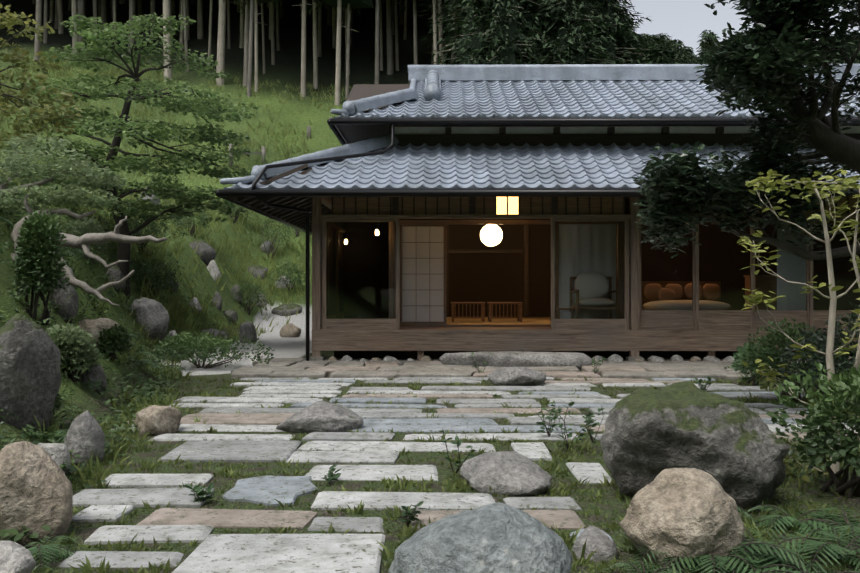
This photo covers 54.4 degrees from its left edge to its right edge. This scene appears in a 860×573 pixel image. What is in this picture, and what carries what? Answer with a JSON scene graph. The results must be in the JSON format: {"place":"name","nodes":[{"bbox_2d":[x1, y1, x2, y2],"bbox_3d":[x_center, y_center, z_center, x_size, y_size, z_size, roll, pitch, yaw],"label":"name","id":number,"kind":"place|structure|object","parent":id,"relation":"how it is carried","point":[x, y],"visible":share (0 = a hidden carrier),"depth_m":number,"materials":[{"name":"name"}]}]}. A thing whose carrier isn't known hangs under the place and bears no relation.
{"place":"outdoors","nodes":[
{"label":"outdoors","id":0,"kind":"place"},
{"bbox_2d":[0,51,408,348],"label":"hillside grass","id":1,"kind":"structure","parent":0,"point":[200,232],"depth_m":27.09,"materials":[{"name":"green plant"}]},
{"bbox_2d":[0,0,859,572],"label":"ground","id":2,"kind":"structure","parent":0,"point":[286,68],"depth_m":23.45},
{"bbox_2d":[0,540,35,572],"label":"rock","id":3,"kind":"object","parent":2,"relation":"on","point":[15,557],"visible":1,"depth_m":3.35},
{"bbox_2d":[0,313,60,431],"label":"bank rock","id":4,"kind":"object","parent":2,"relation":"on","point":[30,374],"visible":0.81,"depth_m":6.14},
{"bbox_2d":[0,441,72,543],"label":"tan rock","id":5,"kind":"object","parent":2,"relation":"on","point":[36,492],"visible":0.77,"depth_m":4.07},
{"bbox_2d":[34,0,41,61],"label":"forest cedar","id":6,"kind":"object","parent":2,"relation":"on","point":[37,46],"visible":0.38,"depth_m":42.12,"materials":[{"name":"brown plant"}]},
{"bbox_2d":[0,3,83,153],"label":"autumn tree","id":7,"kind":"object","parent":2,"relation":"on","point":[13,58],"visible":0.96,"depth_m":12.69,"materials":[{"name":"green plant"}]},
{"bbox_2d":[12,209,71,324],"bbox_3d":[-3.783,-0.180,8.147,0.528,1.145,0.462,0,0,1],"label":"bank shrub","id":8,"kind":"object","parent":2,"relation":"on","point":[34,243],"visible":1,"depth_m":8.07,"materials":[{"name":"green plant"}]},
{"bbox_2d":[43,0,47,43],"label":"forest cedar","id":9,"kind":"object","parent":2,"relation":"on","point":[45,19],"visible":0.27,"depth_m":45.58,"materials":[{"name":"brown plant"}]},
{"bbox_2d":[38,443,70,476],"bbox_3d":[-2.383,1.127,5.251,0.230,0.306,0.223,0,0,-31],"label":"rock slab","id":10,"kind":"object","parent":2,"relation":"on","point":[59,453],"visible":0.42,"depth_m":5.20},
{"bbox_2d":[52,390,63,416],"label":"bank shrub","id":11,"kind":"object","parent":2,"relation":"on","point":[57,401],"visible":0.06,"depth_m":6.59,"materials":[{"name":"green plant"}]},
{"bbox_2d":[57,0,63,33],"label":"forest cedar","id":12,"kind":"object","parent":2,"relation":"on","point":[60,16],"visible":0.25,"depth_m":47.80,"materials":[{"name":"brown plant"}]},
{"bbox_2d":[49,276,78,323],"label":"bank rock","id":13,"kind":"object","parent":2,"relation":"on","point":[70,307],"visible":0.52,"depth_m":9.36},
{"bbox_2d":[46,323,100,381],"bbox_3d":[-3.361,0.611,7.765,0.522,0.563,0.531,0,0,1],"label":"bank shrub","id":14,"kind":"object","parent":2,"relation":"on","point":[72,344],"visible":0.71,"depth_m":7.68,"materials":[{"name":"green plant"}]},
{"bbox_2d":[71,0,77,52],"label":"forest cedar","id":15,"kind":"object","parent":2,"relation":"on","point":[74,11],"visible":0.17,"depth_m":44.15,"materials":[{"name":"brown plant"}]},
{"bbox_2d":[77,0,83,48],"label":"forest cedar","id":16,"kind":"object","parent":2,"relation":"on","point":[80,10],"visible":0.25,"depth_m":45.01,"materials":[{"name":"brown plant"}]},
{"bbox_2d":[0,134,166,305],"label":"old pine tree","id":17,"kind":"object","parent":2,"relation":"on","point":[83,242],"visible":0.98,"depth_m":9.33,"materials":[{"name":"green plant"}]},
{"bbox_2d":[64,410,104,466],"bbox_3d":[-2.391,1.101,5.790,0.264,0.487,0.229,0,0,-13],"label":"rock","id":18,"kind":"object","parent":2,"relation":"on","point":[84,437],"visible":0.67,"depth_m":5.71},
{"bbox_2d":[64,217,108,263],"bbox_3d":[-5.769,-0.794,14.062,0.750,0.824,0.844,0,0,1],"label":"bank shrub","id":19,"kind":"object","parent":2,"relation":"on","point":[83,227],"visible":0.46,"depth_m":13.92,"materials":[{"name":"green plant"}]},
{"bbox_2d":[81,364,106,393],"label":"bank rock","id":20,"kind":"object","parent":2,"relation":"on","point":[96,373],"visible":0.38,"depth_m":7.97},
{"bbox_2d":[79,318,120,351],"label":"bank rock","id":21,"kind":"object","parent":2,"relation":"on","point":[94,327],"visible":0.44,"depth_m":9.86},
{"bbox_2d":[101,0,106,31],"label":"forest cedar","id":22,"kind":"object","parent":2,"relation":"on","point":[103,12],"visible":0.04,"depth_m":48.52,"materials":[{"name":"brown plant"}]},
{"bbox_2d":[94,317,131,360],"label":"bank shrub","id":23,"kind":"object","parent":2,"relation":"on","point":[118,335],"visible":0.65,"depth_m":9.91,"materials":[{"name":"green plant"}]},
{"bbox_2d":[106,265,125,292],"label":"bank rock","id":24,"kind":"object","parent":2,"relation":"on","point":[116,272],"visible":0.5,"depth_m":15.29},
{"bbox_2d":[128,0,133,51],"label":"forest cedar","id":25,"kind":"object","parent":2,"relation":"on","point":[131,7],"visible":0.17,"depth_m":45.43,"materials":[{"name":"brown plant"}]},
{"bbox_2d":[13,12,262,298],"bbox_3d":[-5.713,-2.567,15.928,5.183,5.609,4.033,0,0,1],"label":"maple tree","id":26,"kind":"object","parent":2,"relation":"on","point":[124,122],"visible":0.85,"depth_m":15.92,"materials":[{"name":"green plant"}]},
{"bbox_2d":[100,197,190,251],"bbox_3d":[-6.402,-1.326,18.500,1.797,1.251,1.953,0,0,28],"label":"bank shrub","id":27,"kind":"object","parent":2,"relation":"on","point":[153,228],"visible":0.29,"depth_m":18.39,"materials":[{"name":"green plant"}]},
{"bbox_2d":[130,297,169,342],"bbox_3d":[-5.030,0.632,14.918,0.733,0.893,0.541,0,0,-19],"label":"bank rock","id":28,"kind":"object","parent":2,"relation":"on","point":[153,314],"visible":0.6,"depth_m":14.79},
{"bbox_2d":[129,257,178,297],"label":"bank shrub","id":29,"kind":"object","parent":2,"relation":"on","point":[144,266],"visible":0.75,"depth_m":17.26,"materials":[{"name":"green plant"}]},
{"bbox_2d":[134,405,181,435],"bbox_3d":[-2.309,1.147,7.050,0.335,0.292,0.356,0,0,35],"label":"paving rock","id":30,"kind":"object","parent":2,"relation":"on","point":[156,420],"visible":0.96,"depth_m":6.93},
{"bbox_2d":[143,168,181,195],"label":"bank shrub","id":31,"kind":"object","parent":2,"relation":"on","point":[158,175],"visible":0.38,"depth_m":28.87,"materials":[{"name":"green plant"}]},
{"bbox_2d":[163,0,171,80],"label":"forest cedar","id":32,"kind":"object","parent":2,"relation":"on","point":[166,12],"visible":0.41,"depth_m":41.57,"materials":[{"name":"brown plant"}]},
{"bbox_2d":[180,0,183,49],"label":"forest cedar","id":33,"kind":"object","parent":2,"relation":"on","point":[181,32],"visible":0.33,"depth_m":46.92,"materials":[{"name":"brown plant"}]},
{"bbox_2d":[183,0,188,71],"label":"forest cedar","id":34,"kind":"object","parent":2,"relation":"on","point":[185,27],"visible":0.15,"depth_m":43.43,"materials":[{"name":"brown plant"}]},
{"bbox_2d":[172,200,210,237],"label":"bank shrub","id":35,"kind":"object","parent":2,"relation":"on","point":[203,223],"visible":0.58,"depth_m":24.31,"materials":[{"name":"green plant"}]},
{"bbox_2d":[197,0,203,38],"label":"forest cedar","id":36,"kind":"object","parent":2,"relation":"on","point":[200,30],"visible":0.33,"depth_m":49.38,"materials":[{"name":"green plant"}]},
{"bbox_2d":[190,240,215,265],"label":"bank rock","id":37,"kind":"object","parent":2,"relation":"on","point":[207,250],"visible":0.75,"depth_m":22.91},
{"bbox_2d":[208,0,212,63],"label":"forest cedar","id":38,"kind":"object","parent":2,"relation":"on","point":[210,31],"visible":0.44,"depth_m":44.88,"materials":[{"name":"brown plant"}]},
{"bbox_2d":[152,329,274,368],"bbox_3d":[-3.300,0.975,12.702,1.846,0.648,1.244,0,0,1],"label":"bank shrub","id":39,"kind":"object","parent":2,"relation":"on","point":[173,346],"visible":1,"depth_m":12.51,"materials":[{"name":"green plant"}]},
{"bbox_2d":[207,260,220,281],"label":"bank rock","id":40,"kind":"object","parent":2,"relation":"on","point":[212,264],"visible":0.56,"depth_m":22.87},
{"bbox_2d":[216,0,225,85],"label":"forest cedar","id":41,"kind":"object","parent":2,"relation":"on","point":[221,39],"visible":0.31,"depth_m":41.86,"materials":[{"name":"brown plant"}]},
{"bbox_2d":[227,0,230,48],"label":"forest cedar","id":42,"kind":"object","parent":2,"relation":"on","point":[228,25],"visible":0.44,"depth_m":47.59,"materials":[{"name":"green plant"}]},
{"bbox_2d":[222,309,237,324],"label":"bank rock","id":43,"kind":"object","parent":2,"relation":"on","point":[234,316],"visible":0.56,"depth_m":21.36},
{"bbox_2d":[231,284,242,303],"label":"bank rock","id":44,"kind":"object","parent":2,"relation":"on","point":[234,288],"visible":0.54,"depth_m":23.54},
{"bbox_2d":[229,0,249,85],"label":"forest cedar","id":45,"kind":"object","parent":2,"relation":"on","point":[246,40],"visible":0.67,"depth_m":42.33,"materials":[{"name":"brown plant"}]},
{"bbox_2d":[240,0,244,47],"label":"forest cedar","id":46,"kind":"object","parent":2,"relation":"on","point":[242,29],"visible":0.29,"depth_m":47.78,"materials":[{"name":"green plant"}]},
{"bbox_2d":[239,321,256,342],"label":"bank rock","id":47,"kind":"object","parent":2,"relation":"on","point":[248,330],"visible":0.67,"depth_m":18.30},
{"bbox_2d":[232,280,268,314],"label":"bank shrub","id":48,"kind":"object","parent":2,"relation":"on","point":[255,295],"visible":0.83,"depth_m":23.50,"materials":[{"name":"green plant"}]},
{"bbox_2d":[219,0,288,96],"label":"forest cedar","id":49,"kind":"object","parent":2,"relation":"on","point":[249,84],"visible":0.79,"depth_m":40.87,"materials":[{"name":"brown plant"}]},
{"bbox_2d":[247,265,267,278],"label":"bank rock","id":50,"kind":"object","parent":2,"relation":"on","point":[258,269],"visible":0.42,"depth_m":25.96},
{"bbox_2d":[239,0,285,91],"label":"forest cedar","id":51,"kind":"object","parent":2,"relation":"on","point":[256,49],"visible":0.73,"depth_m":41.64,"materials":[{"name":"brown plant"}]},
{"bbox_2d":[261,3,265,73],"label":"forest cedar","id":52,"kind":"object","parent":2,"relation":"on","point":[263,39],"visible":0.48,"depth_m":44.25,"materials":[{"name":"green plant"}]},
{"bbox_2d":[244,212,295,258],"bbox_3d":[-5.216,-1.740,27.305,1.713,1.875,1.505,0,0,1],"label":"bank shrub","id":53,"kind":"object","parent":2,"relation":"on","point":[265,235],"visible":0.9,"depth_m":27.32,"materials":[{"name":"green plant"}]},
{"bbox_2d":[270,2,274,64],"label":"forest cedar","id":54,"kind":"object","parent":2,"relation":"on","point":[272,36],"visible":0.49,"depth_m":45.61,"materials":[{"name":"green plant"}]},
{"bbox_2d":[276,1,279,50],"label":"forest cedar","id":55,"kind":"object","parent":2,"relation":"on","point":[277,31],"visible":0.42,"depth_m":47.82,"materials":[{"name":"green plant"}]},
{"bbox_2d":[229,117,332,166],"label":"fence posts","id":56,"kind":"object","parent":2,"relation":"on","point":[263,151],"visible":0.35,"depth_m":33.96,"materials":[{"name":"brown wood"}]},
{"bbox_2d":[268,259,305,292],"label":"bank shrub","id":57,"kind":"object","parent":2,"relation":"on","point":[288,272],"visible":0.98,"depth_m":25.30,"materials":[{"name":"green plant"}]},
{"bbox_2d":[271,303,302,315],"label":"bank rock","id":58,"kind":"object","parent":2,"relation":"on","point":[281,309],"visible":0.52,"depth_m":23.95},
{"bbox_2d":[279,323,300,337],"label":"bank rock","id":59,"kind":"object","parent":2,"relation":"on","point":[289,330],"visible":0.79,"depth_m":20.23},
{"bbox_2d":[294,0,317,96],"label":"forest cedar","id":60,"kind":"object","parent":2,"relation":"on","point":[303,58],"visible":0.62,"depth_m":41.81,"materials":[{"name":"brown plant"}]},
{"bbox_2d":[312,0,317,88],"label":"forest cedar","id":61,"kind":"object","parent":2,"relation":"on","point":[315,66],"visible":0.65,"depth_m":43.10,"materials":[{"name":"brown plant"}]},
{"bbox_2d":[317,0,321,56],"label":"forest cedar","id":62,"kind":"object","parent":2,"relation":"on","point":[319,54],"visible":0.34,"depth_m":47.41,"materials":[{"name":"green plant"}]},
{"bbox_2d":[276,401,363,433],"bbox_3d":[-0.937,1.164,7.215,0.741,0.328,0.565,0,0,2],"label":"paving rock","id":63,"kind":"object","parent":2,"relation":"on","point":[321,416],"visible":0.85,"depth_m":7.03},
{"bbox_2d":[292,0,373,104],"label":"forest cedar","id":64,"kind":"object","parent":2,"relation":"on","point":[341,4],"visible":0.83,"depth_m":40.86,"materials":[{"name":"brown plant"}]},
{"bbox_2d":[332,7,336,48],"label":"forest cedar","id":65,"kind":"object","parent":2,"relation":"on","point":[334,27],"visible":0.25,"depth_m":48.95,"materials":[{"name":"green plant"}]},
{"bbox_2d":[308,2,360,74],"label":"forest cedar","id":66,"kind":"object","parent":2,"relation":"on","point":[359,13],"visible":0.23,"depth_m":44.98,"materials":[{"name":"brown plant"}]},
{"bbox_2d":[345,3,352,99],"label":"forest cedar","id":67,"kind":"object","parent":2,"relation":"on","point":[347,52],"visible":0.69,"depth_m":41.56,"materials":[{"name":"brown plant"}]},
{"bbox_2d":[375,0,378,83],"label":"forest cedar","id":68,"kind":"object","parent":2,"relation":"on","point":[376,41],"visible":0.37,"depth_m":41.95,"materials":[{"name":"brown plant"}]},
{"bbox_2d":[374,0,382,70],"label":"forest cedar","id":69,"kind":"object","parent":2,"relation":"on","point":[381,44],"visible":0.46,"depth_m":45.55,"materials":[{"name":"brown plant"}]},
{"bbox_2d":[386,0,393,74],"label":"forest cedar","id":70,"kind":"object","parent":2,"relation":"on","point":[389,42],"visible":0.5,"depth_m":45.08,"materials":[{"name":"brown plant"}]},
{"bbox_2d":[394,0,404,70],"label":"forest cedar","id":71,"kind":"object","parent":2,"relation":"on","point":[396,37],"visible":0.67,"depth_m":45.53,"materials":[{"name":"brown plant"}]},
{"bbox_2d":[380,0,423,64],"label":"forest cedar","id":72,"kind":"object","parent":2,"relation":"on","point":[415,14],"visible":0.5,"depth_m":42.85,"materials":[{"name":"brown plant"}]},
{"bbox_2d":[398,0,437,64],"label":"forest cedar","id":73,"kind":"object","parent":2,"relation":"on","point":[434,29],"visible":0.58,"depth_m":41.60,"materials":[{"name":"brown plant"}]},
{"bbox_2d":[60,259,781,526],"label":"weeds","id":74,"kind":"object","parent":2,"relation":"on","point":[407,513],"visible":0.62,"depth_m":6.15,"materials":[{"name":"green plant"}]},
{"bbox_2d":[0,175,847,547],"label":"ground cover","id":75,"kind":"object","parent":2,"relation":"on","point":[50,439],"visible":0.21,"depth_m":8.62,"materials":[{"name":"green plant"}]},
{"bbox_2d":[0,183,859,572],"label":"ferns","id":76,"kind":"object","parent":2,"relation":"on","point":[756,555],"visible":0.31,"depth_m":3.69,"materials":[{"name":"green plant"}]},
{"bbox_2d":[0,185,859,572],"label":"grass tufts","id":77,"kind":"object","parent":2,"relation":"on","point":[124,443],"visible":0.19,"depth_m":5.51,"materials":[{"name":"green plant"}]},
{"bbox_2d":[430,0,445,64],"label":"forest cedar","id":78,"kind":"object","parent":2,"relation":"on","point":[440,31],"visible":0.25,"depth_m":42.13,"materials":[{"name":"brown plant"}]},
{"bbox_2d":[415,0,468,64],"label":"forest cedar","id":79,"kind":"object","parent":2,"relation":"on","point":[445,30],"visible":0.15,"depth_m":42.58,"materials":[{"name":"green plant"}]},
{"bbox_2d":[56,377,859,572],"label":"paving slabs","id":80,"kind":"structure","parent":2,"relation":"on","point":[185,520],"depth_m":5.60,"materials":[{"name":"stone"}]},
{"bbox_2d":[428,0,528,64],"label":"tree","id":81,"kind":"object","parent":2,"relation":"on","point":[471,11],"visible":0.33,"depth_m":39.37,"materials":[{"name":"green plant"}]},
{"bbox_2d":[388,502,571,572],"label":"round rock","id":82,"kind":"object","parent":2,"relation":"on","point":[498,537],"visible":1,"depth_m":3.12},
{"bbox_2d":[457,0,548,64],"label":"forest cedar","id":83,"kind":"object","parent":2,"relation":"on","point":[494,56],"visible":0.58,"depth_m":38.72,"materials":[{"name":"green plant"}]},
{"bbox_2d":[460,451,553,495],"bbox_3d":[0.464,1.161,5.143,0.587,0.273,0.461,0,0,13],"label":"paving rock","id":84,"kind":"object","parent":2,"relation":"on","point":[510,473],"visible":0.85,"depth_m":5.01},
{"bbox_2d":[439,351,591,369],"bbox_3d":[1.280,1.214,12.531,2.300,0.473,0.710,0,0,1],"label":"step stone","id":85,"kind":"object","parent":2,"relation":"on","point":[526,359],"visible":0.56,"depth_m":12.28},
{"bbox_2d":[488,366,545,385],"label":"step rock","id":86,"kind":"object","parent":2,"relation":"on","point":[515,376],"visible":0.85,"depth_m":10.23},
{"bbox_2d":[231,358,806,379],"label":"terrace flagstones","id":87,"kind":"object","parent":2,"relation":"on","point":[646,369],"visible":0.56,"depth_m":11.74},
{"bbox_2d":[515,0,556,64],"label":"forest cedar","id":88,"kind":"object","parent":2,"relation":"on","point":[528,18],"visible":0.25,"depth_m":40.14,"materials":[{"name":"green plant"}]},
{"bbox_2d":[523,0,617,64],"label":"forest cedar","id":89,"kind":"object","parent":2,"relation":"on","point":[570,43],"visible":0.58,"depth_m":38.91,"materials":[{"name":"green plant"}]},
{"bbox_2d":[571,525,617,561],"bbox_3d":[0.753,1.212,3.828,0.220,0.220,0.178,0,0,2],"label":"rock","id":90,"kind":"object","parent":2,"relation":"on","point":[602,542],"visible":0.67,"depth_m":3.77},
{"bbox_2d":[554,0,650,63],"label":"forest cedar","id":91,"kind":"object","parent":2,"relation":"on","point":[610,8],"visible":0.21,"depth_m":41.04,"materials":[{"name":"green plant"}]},
{"bbox_2d":[607,21,646,63],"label":"tree","id":92,"kind":"object","parent":2,"relation":"on","point":[626,36],"visible":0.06,"depth_m":41.69,"materials":[{"name":"green plant"}]},
{"bbox_2d":[638,38,683,63],"bbox_3d":[11.089,-7.651,39.756,5.204,8.238,5.309,0,0,2],"label":"tree","id":93,"kind":"object","parent":2,"relation":"on","point":[660,53],"visible":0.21,"depth_m":39.54,"materials":[{"name":"green plant"}]},
{"bbox_2d":[620,468,744,572],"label":"rock","id":94,"kind":"object","parent":2,"relation":"on","point":[682,513],"visible":0.88,"depth_m":3.62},
{"bbox_2d":[671,46,697,63],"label":"tree","id":95,"kind":"object","parent":2,"relation":"on","point":[685,56],"visible":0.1,"depth_m":41.77,"materials":[{"name":"green plant"}]},
{"bbox_2d":[600,381,789,511],"bbox_3d":[1.528,0.969,4.861,1.039,0.802,0.877,0,0,-20],"label":"mossy rock","id":96,"kind":"object","parent":2,"relation":"on","point":[738,451],"visible":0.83,"depth_m":4.58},
{"bbox_2d":[695,30,720,60],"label":"tree","id":97,"kind":"object","parent":2,"relation":"on","point":[711,36],"visible":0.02,"depth_m":44.87,"materials":[{"name":"green plant"}]},
{"bbox_2d":[631,0,859,259],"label":"evergreen tree","id":98,"kind":"object","parent":2,"relation":"on","point":[756,66],"visible":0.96,"depth_m":7.50,"materials":[{"name":"green plant"}]},
{"bbox_2d":[731,339,778,385],"bbox_3d":[4.074,0.950,10.387,0.640,0.599,0.882,0,0,1],"label":"shrub","id":99,"kind":"object","parent":2,"relation":"on","point":[735,365],"visible":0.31,"depth_m":10.40,"materials":[{"name":"green plant"}]},
{"bbox_2d":[737,318,842,402],"bbox_3d":[3.850,0.788,8.934,1.096,0.917,0.993,0,0,1],"label":"shrub","id":100,"kind":"object","parent":2,"relation":"on","point":[780,338],"visible":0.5,"depth_m":8.89,"materials":[{"name":"green plant"}]},
{"bbox_2d":[737,168,859,481],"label":"tree sapling","id":101,"kind":"object","parent":2,"relation":"on","point":[832,287],"visible":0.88,"depth_m":5.53,"materials":[{"name":"green plant"}]},
{"bbox_2d":[766,361,859,497],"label":"shrub","id":102,"kind":"object","parent":2,"relation":"on","point":[825,435],"visible":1,"depth_m":4.91,"materials":[{"name":"green plant"}]},
{"bbox_2d":[776,302,859,411],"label":"shrub","id":103,"kind":"object","parent":2,"relation":"on","point":[844,359],"visible":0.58,"depth_m":7.88,"materials":[{"name":"green plant"}]},
{"bbox_2d":[309,124,859,361],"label":"house","id":104,"kind":"structure","parent":0,"point":[405,277],"depth_m":14.08,"materials":[{"name":"wood"}]},
{"bbox_2d":[451,302,522,321],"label":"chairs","id":105,"kind":"object","parent":104,"relation":"on","point":[519,312],"visible":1,"depth_m":15.27,"materials":[{"name":"brown wood"}]},
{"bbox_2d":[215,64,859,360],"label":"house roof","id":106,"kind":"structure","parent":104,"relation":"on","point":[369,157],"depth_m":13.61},
{"bbox_2d":[480,224,501,245],"bbox_3d":[1.156,-1.123,15.751,0.420,0.730,0.420,0,0,1],"label":"pendant lamp","id":107,"kind":"object","parent":106,"relation":"attached to","point":[490,234],"visible":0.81,"depth_m":15.60,"materials":[{"name":"white paper"}]},
{"bbox_2d":[556,308,573,318],"bbox_3d":[2.206,0.517,13.691,0.260,0.330,0.300,0,0,1],"label":"side table","id":108,"kind":"object","parent":104,"relation":"on","point":[566,314],"depth_m":13.60,"materials":[{"name":"brown wood"}]},
{"bbox_2d":[570,272,619,318],"bbox_3d":[2.707,0.219,13.767,0.720,0.925,0.703,0,0,1],"label":"armchair","id":109,"kind":"object","parent":104,"relation":"on","point":[589,295],"depth_m":13.91,"materials":[{"name":"fabric"}]},
{"bbox_2d":[641,281,730,309],"bbox_3d":[4.568,0.277,14.931,1.500,0.750,0.875,0,0,1],"label":"sofa","id":110,"kind":"object","parent":104,"relation":"on","point":[662,302],"depth_m":15.15,"materials":[{"name":"brown fabric"}]},
{"bbox_2d":[744,275,776,309],"bbox_3d":[5.865,0.227,14.656,0.540,0.850,0.540,0,0,1],"label":"cabinet","id":111,"kind":"object","parent":104,"relation":"on","point":[770,283],"depth_m":14.40,"materials":[{"name":"brown wood"}]},
{"bbox_2d":[620,0,859,56],"label":"sky","id":112,"kind":"structure","parent":0,"point":[683,20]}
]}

